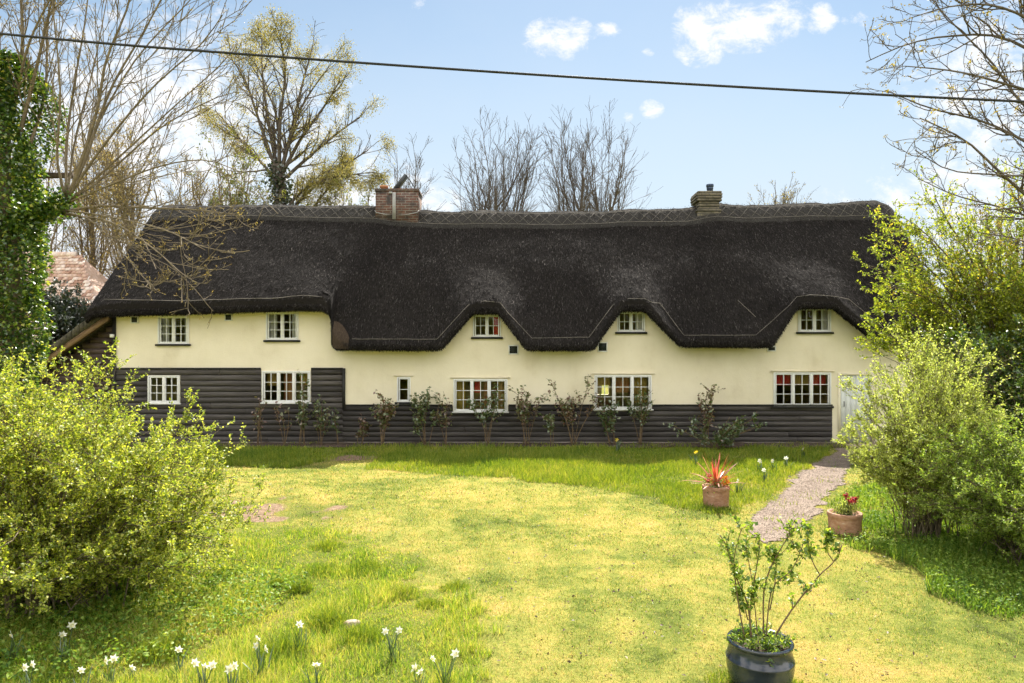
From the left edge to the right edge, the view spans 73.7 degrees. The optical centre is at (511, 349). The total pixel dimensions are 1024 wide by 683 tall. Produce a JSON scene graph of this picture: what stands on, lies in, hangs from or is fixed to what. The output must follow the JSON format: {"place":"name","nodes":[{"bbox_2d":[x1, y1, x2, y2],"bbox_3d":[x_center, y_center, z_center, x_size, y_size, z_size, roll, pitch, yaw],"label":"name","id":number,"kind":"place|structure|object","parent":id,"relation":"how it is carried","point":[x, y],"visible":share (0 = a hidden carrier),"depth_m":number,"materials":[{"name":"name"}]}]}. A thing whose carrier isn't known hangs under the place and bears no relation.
{"place":"outdoors","nodes":[
{"label":"outdoors","id":0,"kind":"place"},
{"bbox_2d":[25,252,107,321],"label":"barn","id":1,"kind":"structure","parent":0,"point":[73,268],"depth_m":26.64,"materials":[{"name":"tile"}]},
{"bbox_2d":[0,371,1023,682],"bbox_3d":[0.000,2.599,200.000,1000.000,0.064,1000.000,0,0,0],"label":"ground","id":2,"kind":"structure","parent":0,"point":[838,645],"depth_m":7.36,"materials":[{"name":"plant"}]},
{"bbox_2d":[0,631,22,662],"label":"daffodil","id":3,"kind":"object","parent":2,"relation":"on","point":[11,648],"visible":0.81,"depth_m":5.65,"materials":[{"name":"green plant"}]},
{"bbox_2d":[16,660,40,682],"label":"daffodil","id":4,"kind":"object","parent":2,"relation":"on","point":[25,666],"visible":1,"depth_m":5.07,"materials":[{"name":"white plant"}]},
{"bbox_2d":[15,172,72,417],"bbox_3d":[-8.824,-0.391,12.885,1.178,6.182,0.210,0,0,0],"label":"wooden post","id":5,"kind":"object","parent":2,"relation":"on","point":[53,174],"visible":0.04,"depth_m":12.78,"materials":[{"name":"brown wood"}]},
{"bbox_2d":[27,322,63,357],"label":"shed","id":6,"kind":"structure","parent":2,"relation":"on","point":[53,339],"depth_m":20.40,"materials":[{"name":"white"}]},
{"bbox_2d":[11,117,94,258],"bbox_3d":[-19.791,-3.825,29.697,5.115,13.062,6.601,0,0,0],"label":"budding tree","id":7,"kind":"object","parent":2,"relation":"on","point":[55,229],"visible":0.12,"depth_m":29.22,"materials":[{"name":"brown plant"}]},
{"bbox_2d":[25,277,91,346],"bbox_3d":[-14.250,0.176,21.498,2.769,4.925,3.177,0,0,0],"label":"evergreen bush","id":8,"kind":"object","parent":2,"relation":"on","point":[68,316],"visible":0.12,"depth_m":21.09,"materials":[{"name":"green plant"}]},
{"bbox_2d":[51,620,78,666],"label":"daffodil","id":9,"kind":"object","parent":2,"relation":"on","point":[72,624],"visible":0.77,"depth_m":5.65,"materials":[{"name":"green plant"}]},
{"bbox_2d":[73,664,93,682],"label":"daffodil","id":10,"kind":"object","parent":2,"relation":"on","point":[80,670],"visible":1,"depth_m":5.04,"materials":[{"name":"white plant"}]},
{"bbox_2d":[34,89,149,276],"bbox_3d":[-18.978,-4.436,31.027,5.443,14.286,5.286,0,0,0],"label":"budding tree","id":11,"kind":"object","parent":2,"relation":"on","point":[89,228],"visible":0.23,"depth_m":30.69,"materials":[{"name":"brown plant"}]},
{"bbox_2d":[95,654,120,682],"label":"daffodil","id":12,"kind":"object","parent":2,"relation":"on","point":[113,659],"visible":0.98,"depth_m":5.18,"materials":[{"name":"green plant"}]},
{"bbox_2d":[62,96,175,278],"bbox_3d":[-16.652,-3.862,28.868,4.490,13.131,5.463,0,0,0],"label":"budding tree","id":13,"kind":"object","parent":2,"relation":"on","point":[112,178],"visible":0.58,"depth_m":28.49,"materials":[{"name":"brown plant"}]},
{"bbox_2d":[124,664,140,682],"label":"daffodil","id":14,"kind":"object","parent":2,"relation":"on","point":[132,666],"visible":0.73,"depth_m":5.37,"materials":[{"name":"green plant"}]},
{"bbox_2d":[0,336,270,628],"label":"deciduous bush","id":15,"kind":"object","parent":2,"relation":"on","point":[89,528],"visible":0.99,"depth_m":6.59,"materials":[{"name":"green plant"}]},
{"bbox_2d":[0,0,277,472],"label":"ivy clad tree","id":16,"kind":"object","parent":2,"relation":"on","point":[25,216],"visible":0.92,"depth_m":11.83,"materials":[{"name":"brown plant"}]},
{"bbox_2d":[123,628,193,664],"bbox_3d":[-3.003,2.504,5.841,0.600,0.306,0.532,0,0,0],"label":"grass tussock","id":17,"kind":"object","parent":2,"relation":"on","point":[151,650],"depth_m":5.79,"materials":[{"name":"green plant"}]},
{"bbox_2d":[170,646,202,682],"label":"daffodil","id":18,"kind":"object","parent":2,"relation":"on","point":[179,649],"visible":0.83,"depth_m":5.38,"materials":[{"name":"green plant"}]},
{"bbox_2d":[134,151,240,219],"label":"budding tree","id":19,"kind":"object","parent":2,"relation":"on","point":[193,194],"visible":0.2,"depth_m":32.31,"materials":[{"name":"brown plant"}]},
{"bbox_2d":[188,658,217,682],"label":"daffodil","id":20,"kind":"object","parent":2,"relation":"on","point":[211,665],"visible":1,"depth_m":5.08,"materials":[{"name":"white plant"}]},
{"bbox_2d":[183,126,285,205],"bbox_3d":[-12.250,-3.456,30.792,4.416,12.324,4.381,0,0,0],"label":"budding tree","id":21,"kind":"object","parent":2,"relation":"on","point":[239,195],"visible":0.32,"depth_m":29.74,"materials":[{"name":"brown plant"}]},
{"bbox_2d":[224,661,250,682],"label":"daffodil","id":22,"kind":"object","parent":2,"relation":"on","point":[230,667],"visible":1,"depth_m":5.06,"materials":[{"name":"white plant"}]},
{"bbox_2d":[0,516,512,682],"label":"rough grass","id":23,"kind":"structure","parent":2,"relation":"on","point":[226,657],"depth_m":6.31,"materials":[{"name":"green plant"}]},
{"bbox_2d":[242,636,273,677],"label":"daffodil","id":24,"kind":"object","parent":2,"relation":"on","point":[259,661],"visible":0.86,"depth_m":5.41,"materials":[{"name":"green plant"}]},
{"bbox_2d":[242,626,315,663],"bbox_3d":[-1.979,2.475,5.820,0.670,0.329,0.518,0,0,-35],"label":"grass tussock","id":25,"kind":"object","parent":2,"relation":"on","point":[275,643],"depth_m":5.81,"materials":[{"name":"green plant"}]},
{"bbox_2d":[268,575,292,587],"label":"grass tussock","id":26,"kind":"object","parent":2,"relation":"on","point":[279,580],"depth_m":7.53,"materials":[{"name":"green plant"}]},
{"bbox_2d":[191,3,397,206],"bbox_3d":[-11.101,-7.311,34.300,11.167,20.022,6.391,0,0,0],"label":"tall tree","id":27,"kind":"object","parent":2,"relation":"on","point":[279,179],"visible":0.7,"depth_m":33.76,"materials":[{"name":"green plant"}]},
{"bbox_2d":[287,574,316,593],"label":"grass tussock","id":28,"kind":"object","parent":2,"relation":"on","point":[299,588],"depth_m":7.37,"materials":[{"name":"green plant"}]},
{"bbox_2d":[288,620,315,652],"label":"daffodil","id":29,"kind":"object","parent":2,"relation":"on","point":[299,624],"visible":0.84,"depth_m":5.87,"materials":[{"name":"green plant"}]},
{"bbox_2d":[304,662,329,682],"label":"daffodil","id":30,"kind":"object","parent":2,"relation":"on","point":[316,664],"visible":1,"depth_m":5.15,"materials":[{"name":"green plant"}]},
{"bbox_2d":[300,561,343,576],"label":"grass tussock","id":31,"kind":"object","parent":2,"relation":"on","point":[319,568],"depth_m":7.97,"materials":[{"name":"green plant"}]},
{"bbox_2d":[307,536,348,551],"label":"grass tussock","id":32,"kind":"object","parent":2,"relation":"on","point":[328,543],"depth_m":8.89,"materials":[{"name":"green plant"}]},
{"bbox_2d":[302,599,355,631],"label":"grass tussock","id":33,"kind":"object","parent":2,"relation":"on","point":[330,615],"depth_m":6.43,"materials":[{"name":"green plant"}]},
{"bbox_2d":[302,168,373,205],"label":"budding tree","id":34,"kind":"object","parent":2,"relation":"on","point":[349,201],"visible":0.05,"depth_m":32.31,"materials":[{"name":"brown plant"}]},
{"bbox_2d":[344,619,359,627],"bbox_3d":[-1.507,2.579,6.435,0.165,0.062,0.094,0,0,0],"label":"stone","id":35,"kind":"object","parent":2,"relation":"on","point":[352,621],"visible":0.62,"depth_m":6.41,"materials":[{"name":"white stone"}]},
{"bbox_2d":[330,617,389,648],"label":"grass tussock","id":36,"kind":"object","parent":2,"relation":"on","point":[372,632],"depth_m":6.10,"materials":[{"name":"green plant"}]},
{"bbox_2d":[342,557,389,574],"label":"grass tussock","id":37,"kind":"object","parent":2,"relation":"on","point":[375,564],"depth_m":8.05,"materials":[{"name":"green plant"}]},
{"bbox_2d":[381,626,402,661],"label":"daffodil","id":38,"kind":"object","parent":2,"relation":"on","point":[391,647],"visible":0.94,"depth_m":5.72,"materials":[{"name":"green plant"}]},
{"bbox_2d":[383,580,422,600],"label":"grass tussock","id":39,"kind":"object","parent":2,"relation":"on","point":[405,589],"depth_m":7.20,"materials":[{"name":"green plant"}]},
{"bbox_2d":[381,132,446,210],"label":"bare tree","id":40,"kind":"object","parent":2,"relation":"on","point":[414,181],"visible":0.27,"depth_m":31.86,"materials":[{"name":"brown plant"}]},
{"bbox_2d":[411,663,432,682],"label":"daffodil","id":41,"kind":"object","parent":2,"relation":"on","point":[419,672],"visible":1,"depth_m":5.02,"materials":[{"name":"white plant"}]},
{"bbox_2d":[416,595,443,609],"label":"grass tussock","id":42,"kind":"object","parent":2,"relation":"on","point":[429,601],"depth_m":6.92,"materials":[{"name":"green plant"}]},
{"bbox_2d":[430,648,458,682],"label":"daffodil","id":43,"kind":"object","parent":2,"relation":"on","point":[455,652],"visible":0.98,"depth_m":5.22,"materials":[{"name":"green plant"}]},
{"bbox_2d":[48,440,855,539],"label":"long grass","id":44,"kind":"structure","parent":2,"relation":"on","point":[517,464],"depth_m":15.40,"materials":[{"name":"green plant"}]},
{"bbox_2d":[438,576,472,593],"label":"grass tussock","id":45,"kind":"object","parent":2,"relation":"on","point":[455,584],"depth_m":7.39,"materials":[{"name":"green plant"}]},
{"bbox_2d":[104,442,847,448],"bbox_3d":[-1.120,2.554,18.298,20.160,0.080,0.784,0,0,0],"label":"flower bed","id":46,"kind":"object","parent":2,"relation":"on","point":[348,444],"visible":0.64,"depth_m":18.34,"materials":[{"name":"soil"}]},
{"bbox_2d":[251,396,267,444],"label":"rose bush","id":47,"kind":"object","parent":46,"relation":"on","point":[259,426],"visible":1,"depth_m":18.23,"materials":[{"name":"green plant"}]},
{"bbox_2d":[274,401,291,444],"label":"rose bush","id":48,"kind":"object","parent":46,"relation":"on","point":[281,419],"visible":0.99,"depth_m":18.26,"materials":[{"name":"green plant"}]},
{"bbox_2d":[294,373,310,445],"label":"rose bush","id":49,"kind":"object","parent":46,"relation":"on","point":[302,418],"visible":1,"depth_m":18.17,"materials":[{"name":"green plant"}]},
{"bbox_2d":[309,394,330,444],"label":"rose bush","id":50,"kind":"object","parent":46,"relation":"on","point":[321,417],"visible":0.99,"depth_m":18.25,"materials":[{"name":"green plant"}]},
{"bbox_2d":[327,406,341,443],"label":"rose bush","id":51,"kind":"object","parent":46,"relation":"on","point":[335,423],"visible":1,"depth_m":18.27,"materials":[{"name":"green plant"}]},
{"bbox_2d":[355,413,371,443],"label":"rose bush","id":52,"kind":"object","parent":46,"relation":"on","point":[363,427],"visible":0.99,"depth_m":18.32,"materials":[{"name":"green plant"}]},
{"bbox_2d":[369,390,398,443],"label":"rose bush","id":53,"kind":"object","parent":46,"relation":"on","point":[385,413],"visible":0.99,"depth_m":18.07,"materials":[{"name":"green plant"}]},
{"bbox_2d":[409,386,447,444],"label":"rose bush","id":54,"kind":"object","parent":46,"relation":"on","point":[421,411],"visible":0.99,"depth_m":18.23,"materials":[{"name":"green plant"}]},
{"bbox_2d":[433,393,452,444],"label":"rose bush","id":55,"kind":"object","parent":46,"relation":"on","point":[445,421],"visible":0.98,"depth_m":18.25,"materials":[{"name":"green plant"}]},
{"bbox_2d":[466,383,505,445],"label":"rose bush","id":56,"kind":"object","parent":46,"relation":"on","point":[484,416],"visible":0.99,"depth_m":18.14,"materials":[{"name":"green plant"}]},
{"bbox_2d":[508,385,550,445],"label":"rose bush","id":57,"kind":"object","parent":46,"relation":"on","point":[522,413],"visible":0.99,"depth_m":18.21,"materials":[{"name":"green plant"}]},
{"bbox_2d":[536,412,554,446],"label":"rose bush","id":58,"kind":"object","parent":46,"relation":"on","point":[548,418],"visible":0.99,"depth_m":18.05,"materials":[{"name":"green plant"}]},
{"bbox_2d":[546,374,605,444],"bbox_3d":[1.642,1.635,18.303,1.661,1.958,0.895,0,0,-9],"label":"rose bush","id":59,"kind":"object","parent":46,"relation":"on","point":[569,414],"visible":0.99,"depth_m":18.27,"materials":[{"name":"green plant"}]},
{"bbox_2d":[596,397,620,444],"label":"rose bush","id":60,"kind":"object","parent":46,"relation":"on","point":[610,421],"visible":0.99,"depth_m":18.25,"materials":[{"name":"green plant"}]},
{"bbox_2d":[623,382,652,444],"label":"rose bush","id":61,"kind":"object","parent":46,"relation":"on","point":[642,417],"visible":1,"depth_m":18.33,"materials":[{"name":"green plant"}]},
{"bbox_2d":[696,383,725,444],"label":"rose bush","id":62,"kind":"object","parent":46,"relation":"on","point":[702,407],"visible":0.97,"depth_m":18.23,"materials":[{"name":"green plant"}]},
{"bbox_2d":[663,412,767,449],"bbox_3d":[5.264,2.096,17.627,2.729,1.050,1.031,0,0,0],"label":"rose bush","id":63,"kind":"object","parent":46,"relation":"on","point":[724,439],"visible":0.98,"depth_m":17.70,"materials":[{"name":"green plant"}]},
{"bbox_2d":[441,137,519,211],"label":"bare tree","id":64,"kind":"object","parent":2,"relation":"on","point":[477,192],"visible":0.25,"depth_m":37.32,"materials":[{"name":"brown plant"}]},
{"bbox_2d":[33,174,947,446],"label":"thatched cottage","id":65,"kind":"structure","parent":2,"relation":"on","point":[397,293],"depth_m":18.70,"materials":[{"name":"black plant"}]},
{"bbox_2d":[145,375,180,404],"bbox_3d":[-9.528,1.092,18.687,0.956,0.788,0.145,0,0,0],"label":"window","id":66,"kind":"structure","parent":65,"relation":"in","point":[164,385],"depth_m":18.68,"materials":[{"name":"white paint"}]},
{"bbox_2d":[155,316,190,345],"bbox_3d":[-9.268,-0.520,18.760,0.949,0.822,0.270,0,0,0],"label":"window","id":67,"kind":"structure","parent":65,"relation":"in","point":[163,322],"depth_m":18.68,"materials":[{"name":"white paint"}]},
{"bbox_2d":[263,312,299,341],"bbox_3d":[-6.290,-0.630,18.760,0.990,0.822,0.271,0,0,0],"label":"window","id":68,"kind":"structure","parent":65,"relation":"in","point":[271,318],"depth_m":18.69,"materials":[{"name":"white paint"}]},
{"bbox_2d":[260,371,311,403],"bbox_3d":[-6.181,1.025,18.830,1.408,0.900,0.431,0,0,0],"label":"window","id":69,"kind":"structure","parent":65,"relation":"in","point":[273,377],"depth_m":18.69,"materials":[{"name":"white paint"}]},
{"bbox_2d":[394,375,412,403],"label":"window","id":70,"kind":"structure","parent":65,"relation":"in","point":[398,378],"depth_m":18.67,"materials":[{"name":"white paint"}]},
{"bbox_2d":[450,377,509,412],"bbox_3d":[-0.862,1.231,18.830,1.638,0.975,0.430,0,0,0],"label":"window","id":71,"kind":"structure","parent":65,"relation":"in","point":[460,390],"depth_m":18.68,"materials":[{"name":"white paint"}]},
{"bbox_2d":[471,314,502,338],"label":"window","id":72,"kind":"structure","parent":65,"relation":"in","point":[496,325],"depth_m":18.68,"materials":[{"name":"white paint"}]},
{"bbox_2d":[592,373,654,410],"bbox_3d":[3.039,1.142,18.830,1.721,1.016,0.430,0,0,0],"label":"window","id":73,"kind":"structure","parent":65,"relation":"in","point":[620,383],"depth_m":18.69,"materials":[{"name":"white paint"}]},
{"bbox_2d":[615,311,646,333],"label":"window","id":74,"kind":"structure","parent":65,"relation":"in","point":[639,321],"depth_m":18.68,"materials":[{"name":"white paint"}]},
{"bbox_2d":[770,371,834,407],"bbox_3d":[7.947,1.077,18.760,1.734,1.022,0.270,0,0,0],"label":"window","id":75,"kind":"structure","parent":65,"relation":"in","point":[792,378],"depth_m":18.69,"materials":[{"name":"white paint"}]},
{"bbox_2d":[796,309,833,333],"bbox_3d":[8.282,-0.794,18.760,1.004,0.712,0.270,0,0,0],"label":"window","id":76,"kind":"structure","parent":65,"relation":"in","point":[825,314],"depth_m":18.68,"materials":[{"name":"white paint"}]},
{"bbox_2d":[838,373,873,442],"bbox_3d":[9.418,1.585,18.701,0.986,1.910,0.117,0,0,0],"label":"door","id":77,"kind":"structure","parent":65,"relation":"in","point":[846,404],"depth_m":18.70,"materials":[{"name":"paint"}]},
{"bbox_2d":[443,105,555,211],"bbox_3d":[-0.555,-5.058,36.211,5.481,15.549,5.942,0,0,37],"label":"bare tree","id":78,"kind":"object","parent":2,"relation":"on","point":[505,205],"visible":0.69,"depth_m":36.09,"materials":[{"name":"brown plant"}]},
{"bbox_2d":[0,478,1023,682],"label":"ground cover","id":79,"kind":"object","parent":2,"relation":"on","point":[946,553],"visible":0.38,"depth_m":7.26,"materials":[{"name":"green plant"}]},
{"bbox_2d":[525,104,622,211],"bbox_3d":[2.924,-5.060,35.702,5.879,15.555,5.132,0,0,37],"label":"bare tree","id":80,"kind":"object","parent":2,"relation":"on","point":[583,204],"visible":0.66,"depth_m":35.63,"materials":[{"name":"brown plant"}]},
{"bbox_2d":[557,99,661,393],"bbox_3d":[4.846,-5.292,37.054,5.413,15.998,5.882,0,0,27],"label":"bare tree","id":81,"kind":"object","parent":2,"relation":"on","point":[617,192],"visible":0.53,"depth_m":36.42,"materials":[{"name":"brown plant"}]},
{"bbox_2d":[209,460,1015,682],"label":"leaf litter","id":82,"kind":"object","parent":2,"relation":"on","point":[826,674],"visible":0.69,"depth_m":8.03,"materials":[{"name":"brown plant"}]},
{"bbox_2d":[614,438,620,450],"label":"daffodil","id":83,"kind":"object","parent":2,"relation":"on","point":[617,446],"visible":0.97,"depth_m":17.49,"materials":[{"name":"green plant"}]},
{"bbox_2d":[688,451,698,464],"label":"daffodil","id":84,"kind":"object","parent":2,"relation":"on","point":[695,452],"visible":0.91,"depth_m":15.40,"materials":[{"name":"green plant"}]},
{"bbox_2d":[702,483,729,507],"bbox_3d":[3.407,2.427,11.399,0.450,0.330,0.450,0,0,0],"label":"terracotta pot","id":85,"kind":"object","parent":2,"relation":"on","point":[719,497],"visible":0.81,"depth_m":11.22,"materials":[{"name":"ceramic"}]},
{"bbox_2d":[678,454,750,492],"bbox_3d":[3.370,2.050,11.408,0.962,0.692,1.049,0,0,-43],"label":"cordyline","id":86,"kind":"object","parent":85,"relation":"on","point":[716,479],"visible":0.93,"depth_m":11.35,"materials":[{"name":"red plant"}]},
{"bbox_2d":[703,664,732,682],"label":"grass tussock","id":87,"kind":"object","parent":2,"relation":"on","point":[720,678],"depth_m":5.37,"materials":[{"name":"green plant"}]},
{"bbox_2d":[734,479,745,491],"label":"daffodil","id":88,"kind":"object","parent":2,"relation":"on","point":[739,486],"visible":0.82,"depth_m":12.41,"materials":[{"name":"green plant"}]},
{"bbox_2d":[725,627,794,682],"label":"glazed pot","id":89,"kind":"object","parent":2,"relation":"on","point":[746,665],"visible":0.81,"depth_m":5.09,"materials":[{"name":"blue ceramic"}]},
{"bbox_2d":[722,618,799,666],"bbox_3d":[1.897,2.221,5.278,0.529,0.220,0.559,0,0,-26],"label":"pot herb","id":90,"kind":"object","parent":89,"relation":"on","point":[766,642],"visible":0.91,"depth_m":5.22,"materials":[{"name":"green plant"}]},
{"bbox_2d":[715,513,845,639],"bbox_3d":[2.064,1.773,5.272,0.957,1.100,0.393,0,0,0],"label":"potted rose","id":91,"kind":"object","parent":89,"relation":"on","point":[736,590],"visible":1,"depth_m":5.26,"materials":[{"name":"green plant"}]},
{"bbox_2d":[757,459,762,469],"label":"daffodil","id":92,"kind":"object","parent":2,"relation":"on","point":[759,461],"visible":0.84,"depth_m":14.65,"materials":[{"name":"green plant"}]},
{"bbox_2d":[760,468,767,479],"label":"daffodil","id":93,"kind":"object","parent":2,"relation":"on","point":[764,475],"visible":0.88,"depth_m":13.55,"materials":[{"name":"green plant"}]},
{"bbox_2d":[769,459,776,470],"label":"daffodil","id":94,"kind":"object","parent":2,"relation":"on","point":[772,460],"visible":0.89,"depth_m":14.62,"materials":[{"name":"green plant"}]},
{"bbox_2d":[748,180,799,204],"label":"budding tree","id":95,"kind":"object","parent":2,"relation":"on","point":[781,200],"visible":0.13,"depth_m":41.64,"materials":[{"name":"brown plant"}]},
{"bbox_2d":[771,172,819,202],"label":"budding tree","id":96,"kind":"object","parent":2,"relation":"on","point":[793,194],"visible":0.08,"depth_m":41.79,"materials":[{"name":"brown plant"}]},
{"bbox_2d":[792,677,806,682],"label":"grass tussock","id":97,"kind":"object","parent":2,"relation":"on","point":[794,681],"depth_m":5.27,"materials":[{"name":"green plant"}]},
{"bbox_2d":[748,447,871,543],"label":"gravel path","id":98,"kind":"structure","parent":2,"relation":"on","point":[812,485],"depth_m":11.91,"materials":[{"name":"beige gravel"}]},
{"bbox_2d":[827,509,862,536],"bbox_3d":[4.707,2.442,9.649,0.460,0.300,0.460,0,0,0],"label":"terracotta pot","id":99,"kind":"object","parent":2,"relation":"on","point":[850,524],"visible":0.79,"depth_m":9.47,"materials":[{"name":"ceramic"}]},
{"bbox_2d":[831,492,858,515],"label":"flowering plant","id":100,"kind":"object","parent":99,"relation":"on","point":[841,508],"visible":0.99,"depth_m":9.61,"materials":[{"name":"green plant"}]},
{"bbox_2d":[830,317,1020,540],"bbox_3d":[5.861,1.086,9.429,2.448,3.096,2.160,0,0,0],"label":"upright shrub","id":101,"kind":"object","parent":2,"relation":"on","point":[893,467],"visible":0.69,"depth_m":9.30,"materials":[{"name":"green leaf"},{"name":"grey brown bark"}]},
{"bbox_2d":[842,0,1023,256],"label":"budding tree","id":102,"kind":"object","parent":2,"relation":"on","point":[1009,84],"visible":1,"depth_m":9.01,"materials":[{"name":"brown plant"}]},
{"bbox_2d":[851,158,1023,441],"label":"leafy tree","id":103,"kind":"object","parent":2,"relation":"on","point":[998,305],"visible":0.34,"depth_m":12.76,"materials":[{"name":"green plant"}]},
{"bbox_2d":[870,400,1023,566],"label":"spreading shrub","id":104,"kind":"object","parent":2,"relation":"on","point":[998,512],"visible":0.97,"depth_m":8.25,"materials":[{"name":"green plant"}]},
{"bbox_2d":[915,310,1023,484],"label":"hedge tree","id":105,"kind":"object","parent":2,"relation":"on","point":[1013,384],"visible":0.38,"depth_m":11.23,"materials":[{"name":"green plant"}]},
{"bbox_2d":[0,0,1023,318],"label":"sky","id":106,"kind":"structure","parent":0,"point":[734,140],"materials":[{"name":"blue"}]},
{"bbox_3d":[9.547,0.048,6.600,0.280,5.503,0.280,0,0,0],"label":"utility pole","id":107,"kind":"object","parent":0,"visible":0},
{"bbox_2d":[0,32,1023,102],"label":"overhead cable","id":108,"kind":"object","parent":107,"relation":"attached to","point":[513,73],"visible":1,"depth_m":6.59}
]}

